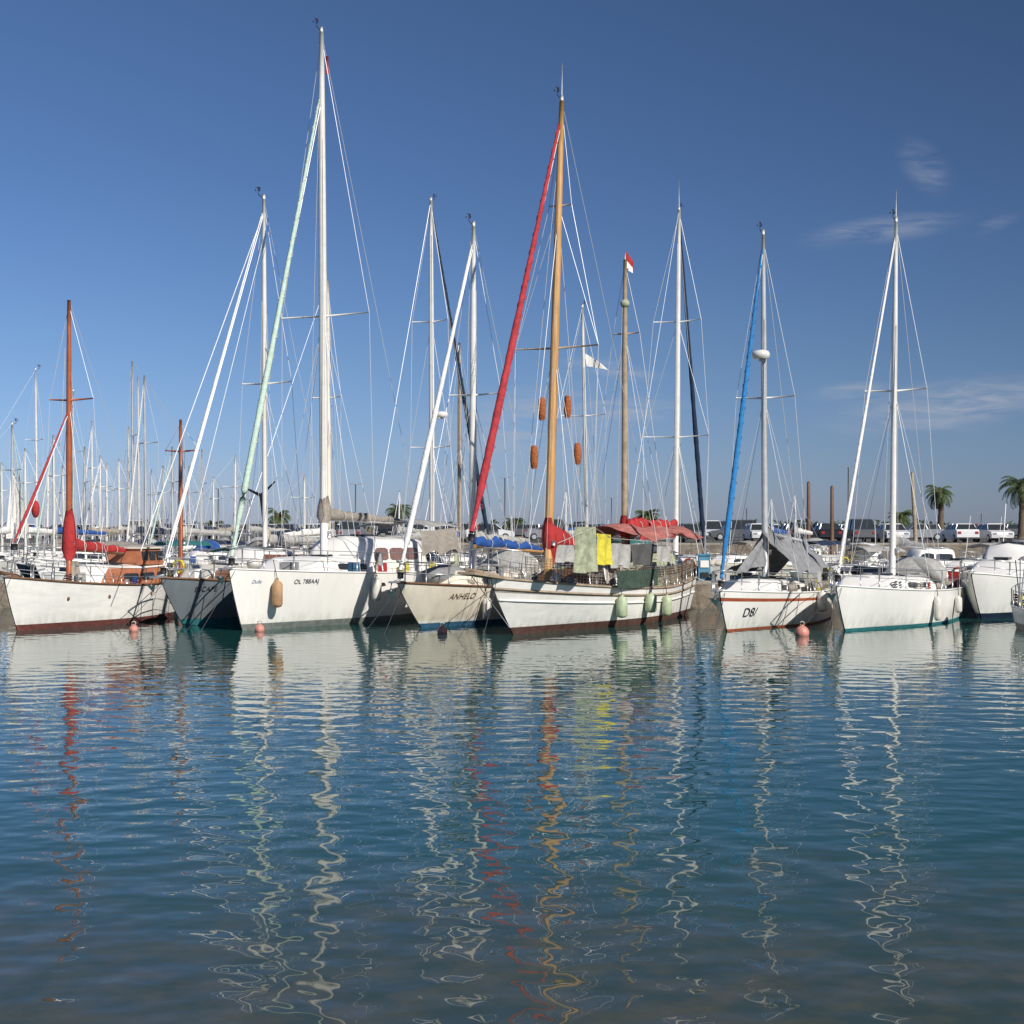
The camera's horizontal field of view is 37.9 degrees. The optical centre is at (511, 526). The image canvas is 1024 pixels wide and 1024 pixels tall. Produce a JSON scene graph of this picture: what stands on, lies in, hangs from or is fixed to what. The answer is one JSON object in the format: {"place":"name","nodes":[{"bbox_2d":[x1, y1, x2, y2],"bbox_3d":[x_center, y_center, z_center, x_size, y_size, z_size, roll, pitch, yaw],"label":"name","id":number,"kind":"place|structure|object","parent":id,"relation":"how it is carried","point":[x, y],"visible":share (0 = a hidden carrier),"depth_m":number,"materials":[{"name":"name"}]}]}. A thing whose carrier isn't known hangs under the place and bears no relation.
{"place":"outdoors","nodes":[
{"label":"outdoors","id":0,"kind":"place"},
{"bbox_2d":[0,527,1016,536],"bbox_3d":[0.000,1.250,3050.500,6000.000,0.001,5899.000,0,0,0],"label":"ground","id":1,"kind":"structure","parent":0,"point":[368,531],"depth_m":201.21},
{"bbox_2d":[0,518,1014,530],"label":"distant trees","id":2,"kind":"object","parent":1,"relation":"on","point":[496,522],"visible":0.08,"depth_m":240.04,"materials":[{"name":"green plant"}]},
{"bbox_2d":[0,578,1023,1023],"bbox_3d":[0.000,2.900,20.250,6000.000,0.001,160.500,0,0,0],"label":"water","id":3,"kind":"structure","parent":0,"point":[680,820],"depth_m":14.52,"materials":[{"name":"liquid"}]},
{"bbox_2d":[0,418,31,580],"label":"sailboat","id":4,"kind":"object","parent":3,"relation":"on","point":[7,530],"visible":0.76,"depth_m":76.76,"materials":[{"name":"fabric"}]},
{"bbox_2d":[0,365,51,547],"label":"sailboat","id":5,"kind":"object","parent":3,"relation":"on","point":[36,477],"visible":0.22,"depth_m":90.94,"materials":[{"name":"metal"}]},
{"bbox_2d":[0,462,61,555],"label":"sailboat","id":6,"kind":"object","parent":3,"relation":"on","point":[1,511],"visible":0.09,"depth_m":81.23,"materials":[{"name":"metal"}]},
{"bbox_2d":[0,463,62,551],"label":"sailboat","id":7,"kind":"object","parent":3,"relation":"on","point":[47,517],"visible":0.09,"depth_m":87.41,"materials":[{"name":"metal"}]},
{"bbox_2d":[5,448,107,576],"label":"sailboat","id":8,"kind":"object","parent":3,"relation":"on","point":[28,530],"visible":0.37,"depth_m":76.53,"materials":[{"name":"metal"}]},
{"bbox_2d":[6,518,137,578],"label":"motorboat","id":9,"kind":"object","parent":3,"relation":"on","point":[79,554],"visible":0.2,"depth_m":72.39,"materials":[{"name":"white plastic"}]},
{"bbox_2d":[74,553,101,558],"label":"flybridge windows","id":10,"kind":"structure","parent":9,"relation":"in","point":[80,556],"depth_m":72.49,"materials":[{"name":"grey glass"}]},
{"bbox_2d":[21,462,123,547],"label":"sailboat","id":11,"kind":"object","parent":3,"relation":"on","point":[106,517],"visible":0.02,"depth_m":91.58,"materials":[{"name":"metal"}]},
{"bbox_2d":[55,471,125,540],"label":"sailboat","id":12,"kind":"object","parent":3,"relation":"on","point":[63,504],"visible":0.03,"depth_m":94.52,"materials":[{"name":"metal"}]},
{"bbox_2d":[25,435,174,578],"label":"sailboat","id":13,"kind":"object","parent":3,"relation":"on","point":[79,532],"visible":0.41,"depth_m":72.09,"materials":[{"name":"metal"}]},
{"bbox_2d":[32,517,170,579],"bbox_3d":[-17.199,1.502,61.976,2.349,3.795,6.041,0,0,40],"label":"motorboat","id":14,"kind":"object","parent":3,"relation":"on","point":[83,563],"visible":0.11,"depth_m":60.50,"materials":[{"name":"white plastic"}]},
{"bbox_2d":[0,300,205,630],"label":"classic wooden sailboat","id":15,"kind":"object","parent":3,"relation":"on","point":[113,589],"visible":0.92,"depth_m":43.50,"materials":[{"name":"paint"}]},
{"bbox_2d":[124,551,167,579],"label":"cabin windows","id":16,"kind":"structure","parent":15,"relation":"in","point":[146,555],"depth_m":46.28,"materials":[{"name":"black glass"}]},
{"bbox_2d":[63,389,147,540],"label":"sailboat","id":17,"kind":"object","parent":3,"relation":"on","point":[130,539],"visible":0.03,"depth_m":88.90,"materials":[{"name":"metal"}]},
{"bbox_2d":[78,421,148,539],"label":"sailboat","id":18,"kind":"object","parent":3,"relation":"on","point":[91,440],"visible":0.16,"depth_m":96.26,"materials":[{"name":"metal"}]},
{"bbox_2d":[81,455,156,542],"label":"sailboat","id":19,"kind":"object","parent":3,"relation":"on","point":[100,492],"visible":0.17,"depth_m":88.74,"materials":[{"name":"metal"}]},
{"bbox_2d":[57,447,184,547],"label":"sailboat","id":20,"kind":"object","parent":3,"relation":"on","point":[113,531],"visible":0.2,"depth_m":82.41,"materials":[{"name":"metal"}]},
{"bbox_2d":[91,469,161,541],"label":"sailboat","id":21,"kind":"object","parent":3,"relation":"on","point":[151,500],"visible":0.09,"depth_m":92.05,"materials":[{"name":"metal"}]},
{"bbox_2d":[79,514,220,576],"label":"motorboat","id":22,"kind":"object","parent":3,"relation":"on","point":[191,543],"visible":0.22,"depth_m":66.31,"materials":[{"name":"white plastic"}]},
{"bbox_2d":[105,459,195,546],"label":"sailboat","id":23,"kind":"object","parent":3,"relation":"on","point":[121,527],"visible":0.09,"depth_m":88.25,"materials":[{"name":"metal"}]},
{"bbox_2d":[110,427,214,540],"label":"sailboat","id":24,"kind":"object","parent":3,"relation":"on","point":[128,464],"visible":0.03,"depth_m":98.52,"materials":[{"name":"metal"}]},
{"bbox_2d":[130,466,203,548],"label":"sailboat","id":25,"kind":"object","parent":3,"relation":"on","point":[189,518],"visible":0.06,"depth_m":87.26,"materials":[{"name":"metal"}]},
{"bbox_2d":[126,375,224,558],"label":"sailboat","id":26,"kind":"object","parent":3,"relation":"on","point":[160,531],"visible":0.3,"depth_m":75.72,"materials":[{"name":"metal"}]},
{"bbox_2d":[141,466,221,548],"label":"sailboat","id":27,"kind":"object","parent":3,"relation":"on","point":[163,516],"visible":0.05,"depth_m":81.46,"materials":[{"name":"metal"}]},
{"bbox_2d":[117,361,256,547],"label":"sailboat","id":28,"kind":"object","parent":3,"relation":"on","point":[139,530],"visible":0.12,"depth_m":82.47,"materials":[{"name":"metal"}]},
{"bbox_2d":[123,377,255,540],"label":"sailboat","id":29,"kind":"object","parent":3,"relation":"on","point":[138,455],"visible":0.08,"depth_m":96.54,"materials":[{"name":"metal"}]},
{"bbox_2d":[166,455,249,547],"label":"sailboat","id":30,"kind":"object","parent":3,"relation":"on","point":[231,529],"visible":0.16,"depth_m":85.74,"materials":[{"name":"metal"}]},
{"bbox_2d":[176,521,247,550],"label":"motorboat","id":31,"kind":"object","parent":3,"relation":"on","point":[224,542],"visible":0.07,"depth_m":80.17,"materials":[{"name":"white plastic"}]},
{"bbox_2d":[109,187,331,630],"bbox_3d":[-8.000,-3.612,46.565,3.504,14.025,12.511,0,0,27],"label":"grey sailboat","id":32,"kind":"object","parent":3,"relation":"on","point":[190,591],"visible":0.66,"depth_m":44.48,"materials":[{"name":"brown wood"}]},
{"bbox_2d":[149,447,302,563],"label":"sailboat","id":33,"kind":"object","parent":3,"relation":"on","point":[194,531],"visible":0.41,"depth_m":75.31,"materials":[{"name":"metal"}]},
{"bbox_2d":[197,476,261,541],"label":"sailboat","id":34,"kind":"object","parent":3,"relation":"on","point":[251,540],"visible":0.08,"depth_m":99.13,"materials":[{"name":"metal"}]},
{"bbox_2d":[208,546,255,564],"bbox_3d":[-10.462,1.550,63.433,2.373,3.700,6.541,0,0,25],"label":"motorboat","id":35,"kind":"object","parent":3,"relation":"on","point":[221,549],"visible":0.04,"depth_m":61.50,"materials":[{"name":"white plastic"}]},
{"bbox_2d":[190,449,293,546],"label":"sailboat","id":36,"kind":"object","parent":3,"relation":"on","point":[202,505],"visible":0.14,"depth_m":96.65,"materials":[{"name":"metal"}]},
{"bbox_2d":[210,281,342,562],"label":"sailboat","id":37,"kind":"object","parent":3,"relation":"on","point":[313,532],"visible":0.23,"depth_m":68.58,"materials":[{"name":"metal"}]},
{"bbox_2d":[244,475,319,548],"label":"sailboat","id":38,"kind":"object","parent":3,"relation":"on","point":[304,521],"visible":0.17,"depth_m":82.48,"materials":[{"name":"metal"}]},
{"bbox_2d":[237,479,338,548],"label":"sailboat","id":39,"kind":"object","parent":3,"relation":"on","point":[254,528],"visible":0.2,"depth_m":93.90,"materials":[{"name":"metal"}]},
{"bbox_2d":[185,18,464,636],"bbox_3d":[-5.426,-5.943,45.885,4.522,18.687,15.012,0,0,25],"label":"white sailboat","id":40,"kind":"object","parent":3,"relation":"on","point":[342,579],"visible":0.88,"depth_m":44.46,"materials":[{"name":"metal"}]},
{"bbox_2d":[374,547,418,560],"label":"deckhouse windows","id":41,"kind":"structure","parent":40,"relation":"in","point":[395,556],"depth_m":47.04,"materials":[{"name":"glass"}]},
{"bbox_2d":[391,491,467,552],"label":"sailboat","id":42,"kind":"object","parent":3,"relation":"on","point":[402,529],"visible":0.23,"depth_m":91.08,"materials":[{"name":"metal"}]},
{"bbox_2d":[374,194,492,567],"bbox_3d":[-3.267,-5.468,64.587,3.300,17.737,10.878,0,0,28],"label":"sailboat","id":43,"kind":"object","parent":3,"relation":"on","point":[431,466],"visible":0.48,"depth_m":64.16,"materials":[{"name":"metal"}]},
{"bbox_2d":[423,343,498,559],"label":"sailboat","id":44,"kind":"object","parent":3,"relation":"on","point":[484,555],"visible":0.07,"depth_m":68.40,"materials":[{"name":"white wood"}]},
{"bbox_2d":[366,214,573,633],"bbox_3d":[-1.057,-3.044,45.743,3.623,12.888,12.711,0,0,27],"label":"cream sailboat","id":45,"kind":"object","parent":3,"relation":"on","point":[446,594],"visible":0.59,"depth_m":43.68,"materials":[{"name":"plastic"}]},
{"bbox_2d":[0,581,972,608],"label":"stone quay","id":46,"kind":"structure","parent":3,"relation":"in","point":[702,594],"depth_m":52.59,"materials":[{"name":"concrete"}]},
{"bbox_2d":[194,554,210,564],"bbox_3d":[-11.144,1.520,53.800,0.520,1.060,0.360,0,0,0],"label":"service pedestal","id":47,"kind":"object","parent":46,"relation":"on","point":[201,556],"visible":0.43,"depth_m":53.66,"materials":[{"name":"white plastic"}]},
{"bbox_2d":[696,554,711,580],"bbox_3d":[6.891,1.520,53.600,0.520,1.060,0.360,0,0,0],"label":"service pedestal","id":48,"kind":"object","parent":46,"relation":"on","point":[704,570],"visible":0.91,"depth_m":53.45,"materials":[{"name":"blue metal"}]},
{"bbox_2d":[710,560,729,580],"bbox_3d":[7.461,1.633,54.400,0.800,0.835,0.600,0,0,-11],"label":"dock box","id":49,"kind":"object","parent":46,"relation":"on","point":[718,564],"visible":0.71,"depth_m":54.16,"materials":[{"name":"plastic"}]},
{"bbox_2d":[0,543,985,563],"bbox_3d":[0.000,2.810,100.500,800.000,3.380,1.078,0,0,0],"label":"harbour wall","id":50,"kind":"structure","parent":3,"relation":"in","point":[748,548],"depth_m":100.00,"materials":[{"name":"concrete"}]},
{"bbox_2d":[0,537,1016,542],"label":"car park","id":51,"kind":"structure","parent":50,"relation":"on","point":[244,539],"depth_m":130.12,"materials":[{"name":"asphalt"}]},
{"bbox_2d":[225,524,268,539],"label":"parked car","id":52,"kind":"object","parent":51,"relation":"on","point":[245,527],"visible":0.22,"depth_m":129.15,"materials":[{"name":"grey paint"}]},
{"bbox_2d":[268,508,290,523],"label":"palm tree","id":53,"kind":"object","parent":51,"relation":"on","point":[276,518],"visible":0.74,"depth_m":149.48,"materials":[{"name":"plant"}]},
{"bbox_2d":[275,523,298,528],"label":"parked car","id":54,"kind":"object","parent":51,"relation":"on","point":[287,525],"visible":0.16,"depth_m":115.59,"materials":[{"name":"silver paint"}]},
{"bbox_2d":[299,524,335,536],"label":"parked car","id":55,"kind":"object","parent":51,"relation":"on","point":[313,526],"visible":0.13,"depth_m":129.46,"materials":[{"name":"white paint"}]},
{"bbox_2d":[338,522,365,536],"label":"parked car","id":56,"kind":"object","parent":51,"relation":"on","point":[346,525],"visible":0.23,"depth_m":113.88,"materials":[{"name":"silver paint"}]},
{"bbox_2d":[375,526,396,534],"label":"parked car","id":57,"kind":"object","parent":51,"relation":"on","point":[380,530],"visible":0.31,"depth_m":144.98,"materials":[{"name":"black paint"}]},
{"bbox_2d":[385,504,411,526],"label":"palm tree","id":58,"kind":"object","parent":51,"relation":"on","point":[393,510],"visible":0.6,"depth_m":164.58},
{"bbox_2d":[441,523,466,541],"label":"parked car","id":59,"kind":"object","parent":51,"relation":"on","point":[462,538],"visible":0.38,"depth_m":114.71,"materials":[{"name":"silver paint"}]},
{"bbox_2d":[477,523,498,534],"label":"parked car","id":60,"kind":"object","parent":51,"relation":"on","point":[482,528],"visible":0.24,"depth_m":114.80,"materials":[{"name":"grey paint"}]},
{"bbox_2d":[466,524,513,536],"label":"parked car","id":61,"kind":"object","parent":51,"relation":"on","point":[501,531],"visible":0.24,"depth_m":129.12,"materials":[{"name":"white paint"}]},
{"bbox_2d":[499,477,510,529],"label":"street lamp","id":62,"kind":"object","parent":51,"relation":"on","point":[504,502],"visible":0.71,"depth_m":134.96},
{"bbox_2d":[502,518,525,536],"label":"palm tree","id":63,"kind":"object","parent":51,"relation":"on","point":[508,527],"visible":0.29,"depth_m":159.63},
{"bbox_2d":[510,524,527,538],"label":"parked car","id":64,"kind":"object","parent":51,"relation":"on","point":[519,528],"visible":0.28,"depth_m":143.81,"materials":[{"name":"grey paint"}]},
{"bbox_2d":[524,524,567,539],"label":"parked car","id":65,"kind":"object","parent":51,"relation":"on","point":[533,534],"visible":0.39,"depth_m":129.14,"materials":[{"name":"silver paint"}]},
{"bbox_2d":[635,509,659,520],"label":"palm tree","id":66,"kind":"object","parent":51,"relation":"on","point":[646,515],"visible":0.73,"depth_m":149.61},
{"bbox_2d":[678,523,705,541],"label":"parked car","id":67,"kind":"object","parent":51,"relation":"on","point":[689,526],"visible":0.35,"depth_m":115.31,"materials":[{"name":"grey paint"}]},
{"bbox_2d":[705,520,721,538],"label":"parked car","id":68,"kind":"object","parent":51,"relation":"on","point":[712,525],"visible":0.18,"depth_m":145.24,"materials":[{"name":"white paint"}]},
{"bbox_2d":[708,520,755,539],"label":"parked car","id":69,"kind":"object","parent":51,"relation":"on","point":[717,534],"visible":0.56,"depth_m":129.27,"materials":[{"name":"grey paint"}]},
{"bbox_2d":[742,523,769,540],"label":"parked car","id":70,"kind":"object","parent":51,"relation":"on","point":[751,531],"visible":0.5,"depth_m":115.12,"materials":[{"name":"white paint"}]},
{"bbox_2d":[778,523,806,539],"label":"parked car","id":71,"kind":"object","parent":51,"relation":"on","point":[784,526],"visible":0.2,"depth_m":114.16,"materials":[{"name":"white paint"}]},
{"bbox_2d":[811,523,842,540],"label":"parked car","id":72,"kind":"object","parent":51,"relation":"on","point":[822,530],"visible":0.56,"depth_m":114.29,"materials":[{"name":"black paint"}]},
{"bbox_2d":[845,519,876,541],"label":"parked car","id":73,"kind":"object","parent":51,"relation":"on","point":[871,532],"visible":0.74,"depth_m":114.10,"materials":[{"name":"grey paint"}]},
{"bbox_2d":[876,523,909,541],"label":"parked car","id":74,"kind":"object","parent":51,"relation":"on","point":[882,530],"visible":0.69,"depth_m":114.85,"materials":[{"name":"white paint"}]},
{"bbox_2d":[888,510,911,526],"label":"palm tree","id":75,"kind":"object","parent":51,"relation":"on","point":[902,518],"visible":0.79,"depth_m":149.39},
{"bbox_2d":[906,524,944,539],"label":"parked car","id":76,"kind":"object","parent":51,"relation":"on","point":[934,528],"visible":0.5,"depth_m":129.21,"materials":[{"name":"silver paint"}]},
{"bbox_2d":[924,485,953,528],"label":"palm tree","id":77,"kind":"object","parent":51,"relation":"on","point":[940,499],"visible":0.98,"depth_m":149.77,"materials":[{"name":"plant"}]},
{"bbox_2d":[940,523,979,541],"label":"parked car","id":78,"kind":"object","parent":51,"relation":"on","point":[954,532],"visible":1,"depth_m":114.19,"materials":[{"name":"white paint"}]},
{"bbox_2d":[977,523,1013,541],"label":"parked car","id":79,"kind":"object","parent":51,"relation":"on","point":[989,532],"visible":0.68,"depth_m":114.65,"materials":[{"name":"white paint"}]},
{"bbox_2d":[1003,524,1017,538],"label":"parked car","id":80,"kind":"object","parent":51,"relation":"on","point":[1013,528],"visible":0.19,"depth_m":144.60,"materials":[{"name":"grey paint"}]},
{"bbox_2d":[998,476,1023,538],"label":"palm tree","id":81,"kind":"object","parent":51,"relation":"on","point":[1017,485],"visible":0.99,"depth_m":134.76,"materials":[{"name":"plant"}]},
{"bbox_2d":[529,301,607,569],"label":"sailboat","id":82,"kind":"object","parent":3,"relation":"on","point":[591,362],"visible":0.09,"depth_m":68.68,"materials":[{"name":"metal"}]},
{"bbox_2d":[560,491,596,541],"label":"sailboat","id":83,"kind":"object","parent":3,"relation":"on","point":[567,528],"visible":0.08,"depth_m":91.21,"materials":[{"name":"metal"}]},
{"bbox_2d":[457,86,716,642],"bbox_3d":[2.180,-4.940,44.282,4.222,16.680,15.762,0,0,26],"label":"wooden ketch","id":84,"kind":"object","parent":3,"relation":"on","point":[604,582],"visible":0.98,"depth_m":42.19,"materials":[{"name":"paint"}]},
{"bbox_2d":[629,203,710,565],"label":"sailboat","id":85,"kind":"object","parent":3,"relation":"on","point":[676,448],"visible":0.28,"depth_m":65.10,"materials":[{"name":"metal"}]},
{"bbox_2d":[711,521,757,577],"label":"motorboat","id":86,"kind":"object","parent":3,"relation":"on","point":[738,560],"visible":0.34,"depth_m":83.54,"materials":[{"name":"white plastic"}]},
{"bbox_2d":[685,222,836,635],"bbox_3d":[7.537,-2.792,44.452,3.388,12.383,11.211,0,0,27],"label":"racing sailboat","id":87,"kind":"object","parent":3,"relation":"on","point":[765,600],"visible":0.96,"depth_m":43.86,"materials":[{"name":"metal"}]},
{"bbox_2d":[768,498,812,546],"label":"sailboat","id":88,"kind":"object","parent":3,"relation":"on","point":[779,531],"visible":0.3,"depth_m":89.76,"materials":[{"name":"metal"}]},
{"bbox_2d":[795,621,808,635],"bbox_3d":[7.694,2.764,39.600,0.380,0.501,0.370,0,0,0],"label":"mooring buoy","id":89,"kind":"object","parent":3,"relation":"on","point":[801,630],"visible":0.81,"depth_m":39.47,"materials":[{"name":"plastic"}]},
{"bbox_2d":[757,519,858,577],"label":"motorboat","id":90,"kind":"object","parent":3,"relation":"on","point":[821,543],"visible":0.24,"depth_m":75.52,"materials":[{"name":"white plastic"}]},
{"bbox_2d":[806,481,810,538],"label":"wooden mooring post","id":91,"kind":"object","parent":3,"relation":"in","point":[808,510],"visible":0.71,"depth_m":98.40,"materials":[{"name":"brown wood"}]},
{"bbox_2d":[788,494,839,563],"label":"sailboat","id":92,"kind":"object","parent":3,"relation":"on","point":[818,549],"visible":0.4,"depth_m":93.31,"materials":[{"name":"metal"}]},
{"bbox_2d":[830,486,833,554],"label":"wooden mooring post","id":93,"kind":"object","parent":3,"relation":"in","point":[831,518],"visible":0.83,"depth_m":98.40,"materials":[{"name":"brown wood"}]},
{"bbox_2d":[780,527,906,580],"bbox_3d":[14.124,1.559,63.882,6.041,3.682,2.348,0,0,-20],"label":"motorboat","id":94,"kind":"object","parent":3,"relation":"on","point":[875,548],"visible":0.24,"depth_m":63.51,"materials":[{"name":"white plastic"}]},
{"bbox_2d":[837,521,888,566],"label":"motorboat","id":95,"kind":"object","parent":3,"relation":"on","point":[881,559],"visible":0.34,"depth_m":76.15,"materials":[{"name":"white plastic"}]},
{"bbox_2d":[805,189,974,635],"bbox_3d":[11.170,-3.399,44.431,3.564,13.598,12.011,0,0,32],"label":"white sloop","id":96,"kind":"object","parent":3,"relation":"on","point":[908,591],"visible":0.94,"depth_m":43.70,"materials":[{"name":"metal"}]},
{"bbox_2d":[843,513,954,574],"bbox_3d":[17.375,1.424,63.797,7.041,3.952,2.448,0,0,-15],"label":"sailboat","id":97,"kind":"object","parent":3,"relation":"on","point":[947,554],"visible":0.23,"depth_m":63.35,"materials":[{"name":"white plastic"}]},
{"bbox_2d":[921,553,952,560],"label":"flybridge windows","id":98,"kind":"structure","parent":97,"relation":"in","point":[947,557],"depth_m":63.36,"materials":[{"name":"black glass"}]},
{"bbox_2d":[910,472,917,541],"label":"wooden mooring post","id":99,"kind":"object","parent":3,"relation":"in","point":[915,537],"visible":0.71,"depth_m":98.40,"materials":[{"name":"brown wood"}]},
{"bbox_2d":[936,516,1000,580],"bbox_3d":[19.348,1.474,63.540,7.041,3.852,2.448,0,0,-30],"label":"motorboat","id":100,"kind":"object","parent":3,"relation":"on","point":[956,562],"visible":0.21,"depth_m":62.86,"materials":[{"name":"white plastic"}]},
{"bbox_2d":[958,517,1023,558],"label":"motorboat","id":101,"kind":"object","parent":3,"relation":"on","point":[973,556],"visible":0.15,"depth_m":77.22,"materials":[{"name":"white plastic"}]},
{"bbox_2d":[960,504,1023,618],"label":"motorboat","id":102,"kind":"object","parent":3,"relation":"on","point":[990,577],"visible":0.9,"depth_m":46.80,"materials":[{"name":"white plastic"}]},
{"bbox_2d":[1010,556,1023,630],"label":"motorboat","id":103,"kind":"object","parent":3,"relation":"on","point":[1017,605],"visible":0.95,"depth_m":42.25,"materials":[{"name":"white plastic"}]},
{"bbox_2d":[0,0,1023,526],"label":"sky","id":104,"kind":"structure","parent":0,"point":[138,138],"materials":[{"name":"blue"}]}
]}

